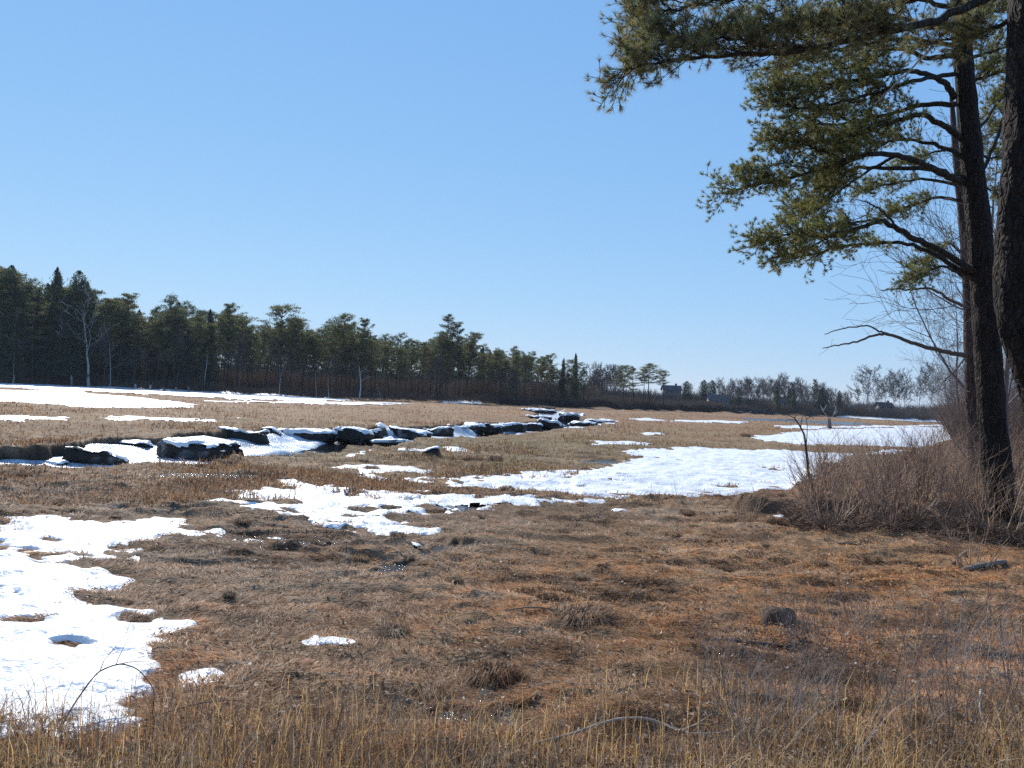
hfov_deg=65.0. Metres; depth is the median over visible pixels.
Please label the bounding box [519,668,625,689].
fallen branch
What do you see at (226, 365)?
pine tree
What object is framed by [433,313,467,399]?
pine tree
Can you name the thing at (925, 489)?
bare shrub
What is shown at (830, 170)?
pine tree
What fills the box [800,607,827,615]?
grass tussock
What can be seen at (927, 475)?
bare shrub
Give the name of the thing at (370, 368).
pine tree
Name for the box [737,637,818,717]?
bare shrub
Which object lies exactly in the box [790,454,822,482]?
bare shrub
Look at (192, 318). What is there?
pine tree
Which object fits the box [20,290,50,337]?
spruce tree
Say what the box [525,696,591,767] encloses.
bare shrub
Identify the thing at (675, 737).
bare shrub
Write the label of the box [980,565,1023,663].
bare shrub
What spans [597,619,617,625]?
grass tussock
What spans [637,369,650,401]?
pine tree
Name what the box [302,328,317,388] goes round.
pine tree
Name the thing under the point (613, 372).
bare tree
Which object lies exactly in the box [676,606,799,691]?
bare shrub
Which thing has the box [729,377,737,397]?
bare tree
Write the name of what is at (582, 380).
pine tree
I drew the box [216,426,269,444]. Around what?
ice block
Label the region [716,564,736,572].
grass tussock
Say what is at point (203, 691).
bare shrub
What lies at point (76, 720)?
bare shrub
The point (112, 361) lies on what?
spruce tree
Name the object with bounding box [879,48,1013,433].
bare tree
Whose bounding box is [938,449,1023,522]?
bare shrub
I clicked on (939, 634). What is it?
bare shrub
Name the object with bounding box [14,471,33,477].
grass tussock
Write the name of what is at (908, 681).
bare shrub
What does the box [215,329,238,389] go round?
pine tree
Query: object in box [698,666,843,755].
bare shrub
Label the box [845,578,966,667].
bare shrub
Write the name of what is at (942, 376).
bare tree
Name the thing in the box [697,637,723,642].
grass tussock
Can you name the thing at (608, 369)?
bare tree
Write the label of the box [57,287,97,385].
dead tree
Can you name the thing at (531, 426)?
ice block
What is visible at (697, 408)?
dark undergrowth
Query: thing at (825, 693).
bare shrub
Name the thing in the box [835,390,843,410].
evergreen tree
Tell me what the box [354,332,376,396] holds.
pine tree
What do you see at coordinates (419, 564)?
grass tussock
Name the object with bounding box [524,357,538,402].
pine tree
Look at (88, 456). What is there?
rocks
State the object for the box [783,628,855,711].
bare shrub
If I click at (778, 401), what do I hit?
cedar tree
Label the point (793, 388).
bare tree
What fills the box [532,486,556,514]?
bare shrub
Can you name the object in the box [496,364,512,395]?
bare tree
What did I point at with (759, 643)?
fallen branch
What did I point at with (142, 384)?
undergrowth
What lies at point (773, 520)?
grass tussock
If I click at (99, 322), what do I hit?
pine tree
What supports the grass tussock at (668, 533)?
on the ground at (44, 451)
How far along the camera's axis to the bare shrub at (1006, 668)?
6.84 m
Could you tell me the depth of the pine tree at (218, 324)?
184.87 m
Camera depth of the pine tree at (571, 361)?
208.22 m
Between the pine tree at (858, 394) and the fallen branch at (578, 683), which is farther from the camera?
the pine tree at (858, 394)
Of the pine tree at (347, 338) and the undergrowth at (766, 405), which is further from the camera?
the undergrowth at (766, 405)
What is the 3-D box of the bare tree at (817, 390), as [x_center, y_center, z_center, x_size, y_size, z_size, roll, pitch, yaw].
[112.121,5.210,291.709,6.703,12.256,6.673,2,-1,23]
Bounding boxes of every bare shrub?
[0,681,45,742]
[2,684,48,766]
[4,701,45,737]
[20,675,125,766]
[40,653,138,753]
[42,687,150,745]
[60,641,149,748]
[71,719,104,755]
[86,642,191,735]
[95,702,197,767]
[106,702,218,767]
[121,716,193,767]
[144,721,270,767]
[161,675,248,757]
[176,626,247,732]
[199,671,259,764]
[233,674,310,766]
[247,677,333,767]
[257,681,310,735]
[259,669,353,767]
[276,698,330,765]
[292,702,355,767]
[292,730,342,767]
[301,663,362,731]
[302,666,344,725]
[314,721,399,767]
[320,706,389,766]
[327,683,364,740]
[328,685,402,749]
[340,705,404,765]
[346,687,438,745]
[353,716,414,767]
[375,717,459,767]
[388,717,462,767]
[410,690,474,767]
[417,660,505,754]
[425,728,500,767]
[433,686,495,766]
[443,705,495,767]
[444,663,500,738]
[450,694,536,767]
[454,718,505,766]
[485,736,544,767]
[509,698,544,754]
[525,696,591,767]
[529,715,582,767]
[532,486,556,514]
[545,720,605,767]
[547,705,607,764]
[549,686,632,767]
[571,706,606,762]
[590,738,676,767]
[593,693,635,740]
[611,667,730,767]
[623,691,676,744]
[641,684,745,767]
[645,695,733,761]
[650,740,685,766]
[654,579,731,648]
[654,616,798,767]
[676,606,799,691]
[684,638,733,686]
[684,713,763,767]
[686,590,764,698]
[688,612,733,642]
[692,596,845,749]
[693,589,795,706]
[695,625,732,673]
[698,596,779,660]
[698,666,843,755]
[702,649,775,758]
[707,683,802,766]
[709,640,785,755]
[711,581,809,678]
[716,629,841,748]
[726,634,826,721]
[730,487,774,518]
[730,612,862,723]
[736,592,851,716]
[737,528,803,633]
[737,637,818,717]
[738,626,775,680]
[739,627,781,688]
[740,648,843,711]
[740,693,829,757]
[744,562,839,650]
[751,584,887,689]
[751,646,833,731]
[754,559,796,633]
[755,654,921,757]
[756,648,837,707]
[764,552,852,659]
[766,546,829,628]
[768,680,839,753]
[771,576,826,635]
[774,404,879,502]
[774,582,946,735]
[776,558,905,668]
[777,458,872,528]
[778,610,851,673]
[781,577,844,652]
[782,584,865,672]
[783,462,845,512]
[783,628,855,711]
[784,446,852,496]
[784,528,880,637]
[789,434,844,479]
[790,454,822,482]
[791,465,836,497]
[793,625,846,681]
[801,447,834,471]
[801,596,900,720]
[802,419,867,490]
[804,582,924,691]
[805,656,846,717]
[808,522,920,624]
[809,422,868,493]
[809,458,851,491]
[812,579,882,666]
[817,579,886,635]
[818,439,888,478]
[820,564,904,653]
[821,463,912,516]
[821,632,901,713]
[824,458,874,494]
[825,449,884,505]
[828,652,858,701]
[831,428,937,532]
[831,476,910,526]
[835,427,863,461]
[835,447,866,467]
[838,592,915,653]
[841,439,931,502]
[843,433,877,461]
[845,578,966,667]
[849,605,934,710]
[852,437,876,464]
[855,453,925,509]
[858,615,1011,762]
[858,683,954,740]
[860,424,905,468]
[860,450,904,480]
[860,574,985,664]
[861,432,900,491]
[861,589,956,667]
[862,459,912,520]
[866,430,926,516]
[866,651,949,706]
[869,655,921,718]
[872,464,952,519]
[873,413,952,498]
[874,586,969,667]
[874,655,963,718]
[877,409,978,498]
[877,412,946,516]
[880,607,986,722]
[883,438,950,492]
[886,610,952,700]
[887,583,949,630]
[888,585,1022,759]
[889,426,1007,529]
[890,576,996,660]
[890,611,945,698]
[890,668,987,765]
[892,411,962,503]
[894,411,977,478]
[898,416,920,454]
[898,614,994,714]
[900,609,976,685]
[900,633,1008,738]
[901,431,949,483]
[901,462,938,488]
[905,416,959,456]
[906,449,953,486]
[906,602,981,659]
[910,584,1006,636]
[911,410,949,469]
[915,552,991,646]
[916,552,1000,635]
[917,430,979,500]
[918,423,979,483]
[920,595,987,691]
[921,633,997,745]
[922,646,1001,729]
[926,504,1009,568]
[927,427,964,459]
[927,456,1021,518]
[928,436,1023,538]
[928,452,1022,521]
[928,620,985,660]
[929,437,1023,495]
[931,639,1000,684]
[934,392,1023,495]
[934,446,1023,523]
[935,600,1023,690]
[937,444,1016,510]
[938,425,967,455]
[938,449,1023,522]
[938,606,1006,667]
[941,446,1018,534]
[942,622,997,696]
[942,663,1023,742]
[945,569,1010,635]
[947,414,1023,518]
[947,662,1023,748]
[949,425,978,476]
[951,543,1020,637]
[953,426,1017,474]
[957,616,994,662]
[958,426,1014,458]
[958,658,1023,739]
[959,599,1021,686]
[962,403,1023,500]
[965,587,1016,642]
[966,604,1023,735]
[968,444,1023,525]
[974,577,1023,657]
[974,595,1020,703]
[980,463,1023,525]
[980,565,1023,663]
[980,597,1015,634]
[981,600,1023,665]
[983,596,1023,689]
[983,634,1023,689]
[991,657,1023,735]
[993,570,1023,625]
[995,616,1023,673]
[1002,625,1023,663]
[1005,599,1023,674]
[1009,396,1023,467]
[1009,427,1023,462]
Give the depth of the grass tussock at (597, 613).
8.50 m
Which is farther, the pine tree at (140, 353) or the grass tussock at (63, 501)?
the pine tree at (140, 353)
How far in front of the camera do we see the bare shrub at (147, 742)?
4.57 m
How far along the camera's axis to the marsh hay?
8.21 m
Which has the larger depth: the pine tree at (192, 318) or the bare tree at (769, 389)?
the bare tree at (769, 389)
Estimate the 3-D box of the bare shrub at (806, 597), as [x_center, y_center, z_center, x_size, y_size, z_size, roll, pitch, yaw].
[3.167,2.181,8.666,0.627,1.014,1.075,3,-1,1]
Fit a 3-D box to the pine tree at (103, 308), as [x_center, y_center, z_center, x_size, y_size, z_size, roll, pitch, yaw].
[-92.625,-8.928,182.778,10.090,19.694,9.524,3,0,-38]
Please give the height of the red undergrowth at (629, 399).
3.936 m
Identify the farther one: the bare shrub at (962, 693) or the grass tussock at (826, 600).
the grass tussock at (826, 600)
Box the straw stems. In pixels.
[0,615,1023,767]
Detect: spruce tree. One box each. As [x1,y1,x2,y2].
[0,265,33,380]
[0,280,34,381]
[0,289,41,382]
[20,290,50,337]
[34,267,75,383]
[42,270,113,383]
[42,291,79,384]
[43,284,52,342]
[46,281,108,381]
[68,294,112,379]
[100,308,136,375]
[141,317,157,379]
[167,302,194,378]
[198,309,222,386]
[319,328,344,378]
[334,323,360,379]
[403,353,414,381]
[455,340,465,380]
[475,347,486,381]
[506,361,521,396]
[556,359,566,399]
[568,353,579,398]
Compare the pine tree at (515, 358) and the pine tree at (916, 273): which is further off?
the pine tree at (515, 358)
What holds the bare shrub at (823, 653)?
on the ground at (44, 451)
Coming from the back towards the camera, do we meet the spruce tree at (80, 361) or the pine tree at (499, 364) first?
the pine tree at (499, 364)
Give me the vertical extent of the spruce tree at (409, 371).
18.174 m
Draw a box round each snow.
[0,382,950,738]
[0,408,588,467]
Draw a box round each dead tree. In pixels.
[2,308,41,383]
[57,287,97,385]
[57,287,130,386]
[99,335,134,386]
[353,355,370,398]
[820,405,836,428]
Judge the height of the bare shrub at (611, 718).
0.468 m
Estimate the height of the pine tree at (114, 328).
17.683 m
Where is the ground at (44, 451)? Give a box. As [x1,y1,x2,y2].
[0,387,1023,767]
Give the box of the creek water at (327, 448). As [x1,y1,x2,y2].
[249,418,570,456]
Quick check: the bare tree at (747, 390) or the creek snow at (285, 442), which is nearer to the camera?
the creek snow at (285, 442)
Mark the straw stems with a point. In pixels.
(337, 763)
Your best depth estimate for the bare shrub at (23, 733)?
4.76 m
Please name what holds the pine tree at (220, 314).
on the ground at (44, 451)
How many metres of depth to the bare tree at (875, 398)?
296.20 m
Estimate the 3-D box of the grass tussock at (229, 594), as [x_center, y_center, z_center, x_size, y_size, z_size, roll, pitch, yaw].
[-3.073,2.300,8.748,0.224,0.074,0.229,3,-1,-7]
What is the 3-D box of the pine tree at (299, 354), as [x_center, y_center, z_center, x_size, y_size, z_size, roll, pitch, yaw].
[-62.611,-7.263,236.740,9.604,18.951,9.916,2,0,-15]
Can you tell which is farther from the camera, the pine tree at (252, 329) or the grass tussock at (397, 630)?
the pine tree at (252, 329)
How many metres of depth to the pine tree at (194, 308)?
193.88 m
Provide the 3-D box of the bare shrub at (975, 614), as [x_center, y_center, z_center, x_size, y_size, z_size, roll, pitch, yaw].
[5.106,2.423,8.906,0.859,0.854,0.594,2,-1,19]
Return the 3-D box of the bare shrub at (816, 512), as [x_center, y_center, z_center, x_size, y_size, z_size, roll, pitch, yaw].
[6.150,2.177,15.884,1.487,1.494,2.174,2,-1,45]
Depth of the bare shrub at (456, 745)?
4.86 m
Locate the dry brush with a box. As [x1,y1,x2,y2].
[773,489,1023,548]
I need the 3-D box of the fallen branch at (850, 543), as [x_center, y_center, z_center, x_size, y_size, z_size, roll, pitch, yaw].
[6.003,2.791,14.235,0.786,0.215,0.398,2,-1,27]
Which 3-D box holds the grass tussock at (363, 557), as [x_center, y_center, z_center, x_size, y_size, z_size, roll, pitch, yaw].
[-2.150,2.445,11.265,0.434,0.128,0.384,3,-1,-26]
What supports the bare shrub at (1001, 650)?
on the ground at (44, 451)
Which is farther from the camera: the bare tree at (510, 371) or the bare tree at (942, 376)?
the bare tree at (510, 371)
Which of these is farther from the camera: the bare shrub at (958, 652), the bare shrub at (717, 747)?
the bare shrub at (958, 652)
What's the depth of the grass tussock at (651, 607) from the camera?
9.27 m
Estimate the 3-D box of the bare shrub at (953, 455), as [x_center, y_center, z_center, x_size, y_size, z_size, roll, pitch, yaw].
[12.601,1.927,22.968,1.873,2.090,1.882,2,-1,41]
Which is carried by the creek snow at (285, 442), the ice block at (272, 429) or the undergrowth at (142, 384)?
the ice block at (272, 429)
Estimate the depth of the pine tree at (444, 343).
198.86 m
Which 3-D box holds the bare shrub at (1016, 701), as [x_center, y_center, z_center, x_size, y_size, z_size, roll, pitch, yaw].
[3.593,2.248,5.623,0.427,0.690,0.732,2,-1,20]
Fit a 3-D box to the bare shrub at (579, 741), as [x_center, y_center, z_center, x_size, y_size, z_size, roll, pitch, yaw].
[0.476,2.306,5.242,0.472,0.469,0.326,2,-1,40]
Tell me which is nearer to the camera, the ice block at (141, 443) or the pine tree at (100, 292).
the ice block at (141, 443)
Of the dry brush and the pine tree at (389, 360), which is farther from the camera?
the pine tree at (389, 360)
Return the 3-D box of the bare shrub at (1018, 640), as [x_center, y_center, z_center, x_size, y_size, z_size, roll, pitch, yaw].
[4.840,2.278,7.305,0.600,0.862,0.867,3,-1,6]
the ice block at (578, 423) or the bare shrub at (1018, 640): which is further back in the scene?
the ice block at (578, 423)
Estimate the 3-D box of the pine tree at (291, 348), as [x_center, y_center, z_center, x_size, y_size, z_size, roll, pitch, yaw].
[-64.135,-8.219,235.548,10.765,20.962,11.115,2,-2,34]
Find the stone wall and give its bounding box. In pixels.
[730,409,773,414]
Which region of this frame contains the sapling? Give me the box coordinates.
[782,411,813,493]
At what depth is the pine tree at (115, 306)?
185.50 m
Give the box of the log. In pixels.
[962,559,1006,570]
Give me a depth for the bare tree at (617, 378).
269.30 m
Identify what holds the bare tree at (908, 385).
on the ground at (44, 451)
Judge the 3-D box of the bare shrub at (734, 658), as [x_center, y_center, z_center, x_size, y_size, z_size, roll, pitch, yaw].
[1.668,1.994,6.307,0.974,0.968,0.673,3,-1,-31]
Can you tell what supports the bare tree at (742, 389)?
on the ground at (44, 451)
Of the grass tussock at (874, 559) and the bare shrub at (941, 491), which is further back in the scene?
the bare shrub at (941, 491)
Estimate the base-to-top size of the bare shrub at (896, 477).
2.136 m
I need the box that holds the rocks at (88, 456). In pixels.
[62,446,129,464]
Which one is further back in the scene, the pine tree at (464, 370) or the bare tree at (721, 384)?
the bare tree at (721, 384)
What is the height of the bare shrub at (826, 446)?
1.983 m
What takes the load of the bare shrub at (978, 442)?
on the ground at (44, 451)
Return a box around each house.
[660,384,682,395]
[705,392,729,404]
[772,395,787,406]
[873,400,894,411]
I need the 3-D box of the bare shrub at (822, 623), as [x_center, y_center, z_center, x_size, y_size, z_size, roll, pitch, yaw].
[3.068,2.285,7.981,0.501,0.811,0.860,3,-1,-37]
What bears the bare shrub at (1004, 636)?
on the ground at (44, 451)
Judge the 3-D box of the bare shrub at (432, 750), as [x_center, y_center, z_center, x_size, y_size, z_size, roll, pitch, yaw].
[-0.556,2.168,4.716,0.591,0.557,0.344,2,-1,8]
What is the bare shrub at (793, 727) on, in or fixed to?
on the ground at (44, 451)
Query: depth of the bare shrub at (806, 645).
7.29 m
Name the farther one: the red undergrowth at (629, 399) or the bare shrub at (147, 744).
the red undergrowth at (629, 399)
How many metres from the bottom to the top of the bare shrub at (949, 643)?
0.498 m
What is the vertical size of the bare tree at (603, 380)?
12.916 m
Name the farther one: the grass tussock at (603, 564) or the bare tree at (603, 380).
the bare tree at (603, 380)
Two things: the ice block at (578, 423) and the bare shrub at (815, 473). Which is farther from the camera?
the ice block at (578, 423)
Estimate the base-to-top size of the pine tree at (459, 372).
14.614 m
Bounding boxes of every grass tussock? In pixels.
[1,469,17,472]
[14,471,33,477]
[50,498,68,505]
[91,597,127,605]
[108,514,122,517]
[116,598,133,605]
[125,615,152,622]
[127,502,151,507]
[145,544,166,551]
[160,600,179,607]
[186,604,202,609]
[192,463,206,466]
[221,591,239,598]
[229,517,251,523]
[284,694,323,705]
[334,589,351,594]
[349,603,374,611]
[351,553,369,561]
[362,465,381,469]
[370,622,412,640]
[376,701,437,723]
[388,531,407,539]
[410,677,453,700]
[416,561,427,566]
[448,577,466,582]
[456,454,486,460]
[458,658,539,690]
[478,514,487,518]
[486,455,503,460]
[496,485,513,490]
[535,592,559,600]
[543,601,628,631]
[552,529,570,533]
[571,572,587,579]
[596,563,611,566]
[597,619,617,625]
[608,572,621,576]
[642,605,660,611]
[663,531,682,536]
[678,508,694,515]
[687,524,702,526]
[689,557,709,562]
[692,586,709,592]
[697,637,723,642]
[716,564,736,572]
[740,433,751,436]
[765,518,785,525]
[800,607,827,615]
[811,559,829,566]
[818,597,838,604]
[825,608,840,613]
[854,584,881,591]
[861,554,883,564]
[910,561,929,566]
[922,569,941,574]
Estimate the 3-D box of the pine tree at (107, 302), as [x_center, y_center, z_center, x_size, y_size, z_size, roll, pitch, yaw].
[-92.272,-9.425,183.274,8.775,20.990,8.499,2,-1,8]
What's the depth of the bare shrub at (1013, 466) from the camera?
17.14 m
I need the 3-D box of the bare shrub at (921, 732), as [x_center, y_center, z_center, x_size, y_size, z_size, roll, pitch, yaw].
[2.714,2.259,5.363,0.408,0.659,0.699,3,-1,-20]
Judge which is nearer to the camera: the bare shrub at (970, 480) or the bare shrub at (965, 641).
the bare shrub at (965, 641)
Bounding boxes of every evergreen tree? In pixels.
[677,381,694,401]
[697,380,707,399]
[703,380,718,398]
[734,388,742,405]
[813,387,831,415]
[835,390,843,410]
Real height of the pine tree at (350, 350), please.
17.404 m
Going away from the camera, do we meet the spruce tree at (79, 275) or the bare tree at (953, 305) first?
the bare tree at (953, 305)
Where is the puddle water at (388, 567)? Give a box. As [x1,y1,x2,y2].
[148,418,874,726]
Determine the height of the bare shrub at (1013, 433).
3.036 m
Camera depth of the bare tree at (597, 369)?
277.65 m
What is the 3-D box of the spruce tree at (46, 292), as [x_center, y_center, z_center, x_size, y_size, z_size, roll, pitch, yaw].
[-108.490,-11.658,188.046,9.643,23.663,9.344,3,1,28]
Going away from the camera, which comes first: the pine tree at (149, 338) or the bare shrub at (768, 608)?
the bare shrub at (768, 608)
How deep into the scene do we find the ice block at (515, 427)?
65.29 m
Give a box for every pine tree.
[0,267,41,310]
[0,271,39,299]
[0,275,26,320]
[0,281,24,307]
[1,277,48,348]
[14,302,51,383]
[40,286,92,383]
[81,302,124,380]
[91,298,126,381]
[91,303,115,361]
[93,289,106,303]
[98,312,145,383]
[98,317,137,365]
[99,297,148,376]
[113,291,143,384]
[123,315,156,386]
[133,322,151,380]
[136,321,158,382]
[144,305,161,363]
[145,320,175,386]
[146,319,173,385]
[148,310,170,381]
[150,292,195,387]
[154,314,185,379]
[156,308,191,382]
[162,300,194,358]
[164,309,188,379]
[180,314,207,381]
[182,305,208,377]
[183,317,206,375]
[187,321,213,389]
[189,311,208,378]
[199,323,227,386]
[206,310,225,362]
[209,322,234,381]
[215,309,250,386]
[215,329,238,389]
[216,303,243,387]
[219,320,233,367]
[222,316,258,389]
[231,326,262,387]
[233,319,249,387]
[238,332,264,393]
[249,303,309,389]
[249,337,268,373]
[251,322,274,375]
[253,331,271,390]
[258,328,279,388]
[266,321,295,387]
[267,328,286,371]
[267,338,284,392]
[268,329,287,388]
[278,317,302,390]
[279,325,305,369]
[281,316,308,393]
[289,327,310,372]
[294,330,319,395]
[296,335,323,395]
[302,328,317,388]
[302,340,323,393]
[306,333,325,376]
[308,328,339,395]
[312,342,324,388]
[314,338,331,388]
[318,325,338,372]
[323,325,347,393]
[324,312,360,396]
[326,316,343,369]
[332,331,346,389]
[336,336,357,392]
[339,337,366,396]
[341,323,356,390]
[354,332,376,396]
[355,318,374,394]
[362,340,385,396]
[363,339,382,378]
[369,335,384,370]
[369,339,384,393]
[373,344,397,398]
[374,333,395,377]
[377,340,403,393]
[386,340,399,376]
[388,335,401,373]
[389,332,409,379]
[389,346,408,397]
[394,347,404,391]
[398,350,413,398]
[400,338,417,381]
[404,348,416,392]
[406,340,421,397]
[409,345,436,398]
[412,344,423,377]
[416,342,426,393]
[420,340,434,382]
[421,343,438,394]
[428,334,455,395]
[429,331,455,393]
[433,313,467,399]
[437,340,461,399]
[450,347,466,395]
[451,345,467,401]
[455,351,471,395]
[457,335,481,378]
[460,343,475,379]
[461,341,478,399]
[463,330,486,399]
[472,346,492,380]
[474,353,490,396]
[474,354,488,399]
[486,350,510,402]
[486,355,494,393]
[494,349,506,395]
[499,359,511,398]
[502,345,520,376]
[509,350,526,392]
[509,355,529,398]
[517,358,537,397]
[518,351,536,385]
[518,355,533,399]
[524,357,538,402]
[534,356,552,396]
[535,368,549,394]
[536,360,548,398]
[544,353,558,382]
[545,368,556,393]
[547,364,557,396]
[564,368,580,398]
[565,359,581,398]
[565,373,571,402]
[570,361,587,386]
[578,369,590,399]
[584,0,1023,412]
[613,365,639,404]
[623,366,644,404]
[637,363,663,403]
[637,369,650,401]
[653,370,670,404]
[695,0,1018,523]
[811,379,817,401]
[821,96,1001,471]
[853,388,861,402]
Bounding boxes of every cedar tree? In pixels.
[773,385,780,408]
[787,387,790,405]
[790,391,796,409]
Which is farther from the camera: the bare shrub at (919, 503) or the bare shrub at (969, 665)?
the bare shrub at (919, 503)
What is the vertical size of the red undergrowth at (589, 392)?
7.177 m
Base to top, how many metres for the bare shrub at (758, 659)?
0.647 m
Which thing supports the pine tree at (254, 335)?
on the ground at (44, 451)
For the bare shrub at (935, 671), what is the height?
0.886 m
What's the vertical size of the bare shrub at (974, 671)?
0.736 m
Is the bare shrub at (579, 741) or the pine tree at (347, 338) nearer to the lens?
the bare shrub at (579, 741)
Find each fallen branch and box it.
[505,598,633,623]
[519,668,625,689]
[523,700,736,747]
[713,628,816,647]
[828,536,867,545]
[951,550,966,564]
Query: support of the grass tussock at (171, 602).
on the ground at (44, 451)
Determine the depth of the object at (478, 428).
60.39 m
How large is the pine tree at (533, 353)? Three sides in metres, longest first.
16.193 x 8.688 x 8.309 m
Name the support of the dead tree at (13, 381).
on the ground at (44, 451)
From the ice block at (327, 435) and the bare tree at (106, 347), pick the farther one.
the bare tree at (106, 347)
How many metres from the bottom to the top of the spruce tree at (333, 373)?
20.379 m
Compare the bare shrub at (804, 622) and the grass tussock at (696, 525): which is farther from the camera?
the grass tussock at (696, 525)
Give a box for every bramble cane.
[59,623,166,728]
[139,683,294,722]
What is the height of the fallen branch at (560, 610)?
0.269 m
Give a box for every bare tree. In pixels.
[1,311,35,382]
[88,321,118,385]
[224,333,255,387]
[226,346,248,387]
[263,331,297,393]
[274,337,305,391]
[297,351,323,391]
[304,360,320,382]
[316,344,343,392]
[340,347,366,396]
[351,336,374,381]
[358,355,374,393]
[420,353,443,394]
[426,352,445,384]
[432,346,454,393]
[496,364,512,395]
[509,367,523,391]
[549,377,559,398]
[555,369,563,397]
[581,363,597,383]
[591,364,613,388]
[593,361,604,384]
[593,367,604,387]
[596,366,608,389]
[598,364,613,386]
[605,364,616,388]
[606,364,617,389]
[611,366,626,390]
[616,365,628,389]
[714,377,725,400]
[720,386,731,398]
[725,379,736,395]
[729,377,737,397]
[731,380,743,404]
[735,380,747,399]
[740,379,753,403]
[743,376,751,403]
[749,377,763,402]
[752,379,767,399]
[759,377,769,399]
[763,380,772,397]
[764,379,784,403]
[764,380,776,401]
[767,373,786,399]
[771,372,788,397]
[784,382,798,398]
[786,377,804,393]
[791,381,806,402]
[792,379,805,400]
[799,385,810,403]
[804,383,817,402]
[805,40,1004,388]
[814,382,828,406]
[828,388,836,409]
[842,390,852,405]
[844,392,853,406]
[847,364,895,415]
[859,152,1018,404]
[872,387,879,405]
[876,372,896,407]
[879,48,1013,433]
[885,369,906,403]
[887,334,1017,423]
[887,373,909,404]
[894,368,918,411]
[895,281,1020,426]
[907,364,933,409]
[915,348,963,407]
[918,360,944,410]
[921,355,964,417]
[921,369,963,406]
[922,369,963,431]
[923,356,963,404]
[930,347,964,403]
[931,360,963,399]
[936,352,1020,414]
[940,350,1003,400]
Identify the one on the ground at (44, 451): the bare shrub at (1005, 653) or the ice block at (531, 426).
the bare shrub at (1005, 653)
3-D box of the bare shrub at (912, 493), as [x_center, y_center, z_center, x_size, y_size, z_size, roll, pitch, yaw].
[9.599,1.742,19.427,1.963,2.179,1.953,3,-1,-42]
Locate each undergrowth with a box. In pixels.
[0,371,227,391]
[193,384,599,405]
[197,367,599,400]
[216,357,604,389]
[498,397,766,411]
[578,394,723,407]
[582,397,936,419]
[587,385,940,412]
[753,399,939,420]
[909,391,1023,451]
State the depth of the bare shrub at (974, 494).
16.83 m
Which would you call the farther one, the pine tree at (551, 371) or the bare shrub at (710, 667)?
the pine tree at (551, 371)
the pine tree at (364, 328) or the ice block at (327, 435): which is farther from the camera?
the pine tree at (364, 328)
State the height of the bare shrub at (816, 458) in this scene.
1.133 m
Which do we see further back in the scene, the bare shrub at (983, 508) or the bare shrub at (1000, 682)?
the bare shrub at (983, 508)
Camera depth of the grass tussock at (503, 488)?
19.45 m
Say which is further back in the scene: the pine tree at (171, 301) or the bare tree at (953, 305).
the pine tree at (171, 301)
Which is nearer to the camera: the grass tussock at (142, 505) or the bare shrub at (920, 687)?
the bare shrub at (920, 687)
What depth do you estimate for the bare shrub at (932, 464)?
21.63 m
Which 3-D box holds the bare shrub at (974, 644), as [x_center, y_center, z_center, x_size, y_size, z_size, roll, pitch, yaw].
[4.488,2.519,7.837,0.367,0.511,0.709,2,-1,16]
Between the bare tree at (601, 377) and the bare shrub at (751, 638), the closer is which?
the bare shrub at (751, 638)
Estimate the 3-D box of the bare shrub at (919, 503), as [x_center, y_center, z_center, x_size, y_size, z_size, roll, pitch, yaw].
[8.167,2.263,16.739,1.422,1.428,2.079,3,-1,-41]
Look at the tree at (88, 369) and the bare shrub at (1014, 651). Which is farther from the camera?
the tree at (88, 369)
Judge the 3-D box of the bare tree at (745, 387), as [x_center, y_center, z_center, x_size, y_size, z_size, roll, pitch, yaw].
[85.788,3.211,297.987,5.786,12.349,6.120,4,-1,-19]
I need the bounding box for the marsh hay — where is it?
[0,456,1023,766]
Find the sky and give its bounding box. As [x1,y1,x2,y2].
[0,0,1011,407]
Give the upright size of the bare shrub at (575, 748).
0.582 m
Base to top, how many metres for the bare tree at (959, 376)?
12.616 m
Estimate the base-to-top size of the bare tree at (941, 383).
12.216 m
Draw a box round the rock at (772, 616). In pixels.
[759,606,795,626]
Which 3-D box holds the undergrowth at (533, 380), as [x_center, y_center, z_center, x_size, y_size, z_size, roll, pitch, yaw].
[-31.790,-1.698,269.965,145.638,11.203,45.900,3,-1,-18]
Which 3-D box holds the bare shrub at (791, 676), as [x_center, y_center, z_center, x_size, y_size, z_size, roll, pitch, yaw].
[2.063,2.105,5.994,0.931,0.878,0.543,2,-1,11]
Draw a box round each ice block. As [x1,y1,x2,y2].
[45,460,68,464]
[119,439,153,447]
[156,436,244,460]
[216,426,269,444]
[261,426,281,435]
[277,428,338,442]
[332,426,374,444]
[369,439,409,445]
[371,428,382,438]
[375,422,394,434]
[389,426,432,439]
[398,448,425,452]
[421,446,439,456]
[423,426,454,436]
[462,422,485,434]
[484,423,504,433]
[499,422,526,432]
[522,408,556,413]
[524,414,551,419]
[526,422,542,431]
[537,417,564,428]
[558,412,585,420]
[569,420,597,426]
[589,419,614,423]
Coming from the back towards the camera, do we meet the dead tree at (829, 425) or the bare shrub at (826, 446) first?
the dead tree at (829, 425)
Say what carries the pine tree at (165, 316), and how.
on the ground at (44, 451)
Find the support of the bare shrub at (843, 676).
on the ground at (44, 451)
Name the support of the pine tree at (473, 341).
on the ground at (44, 451)

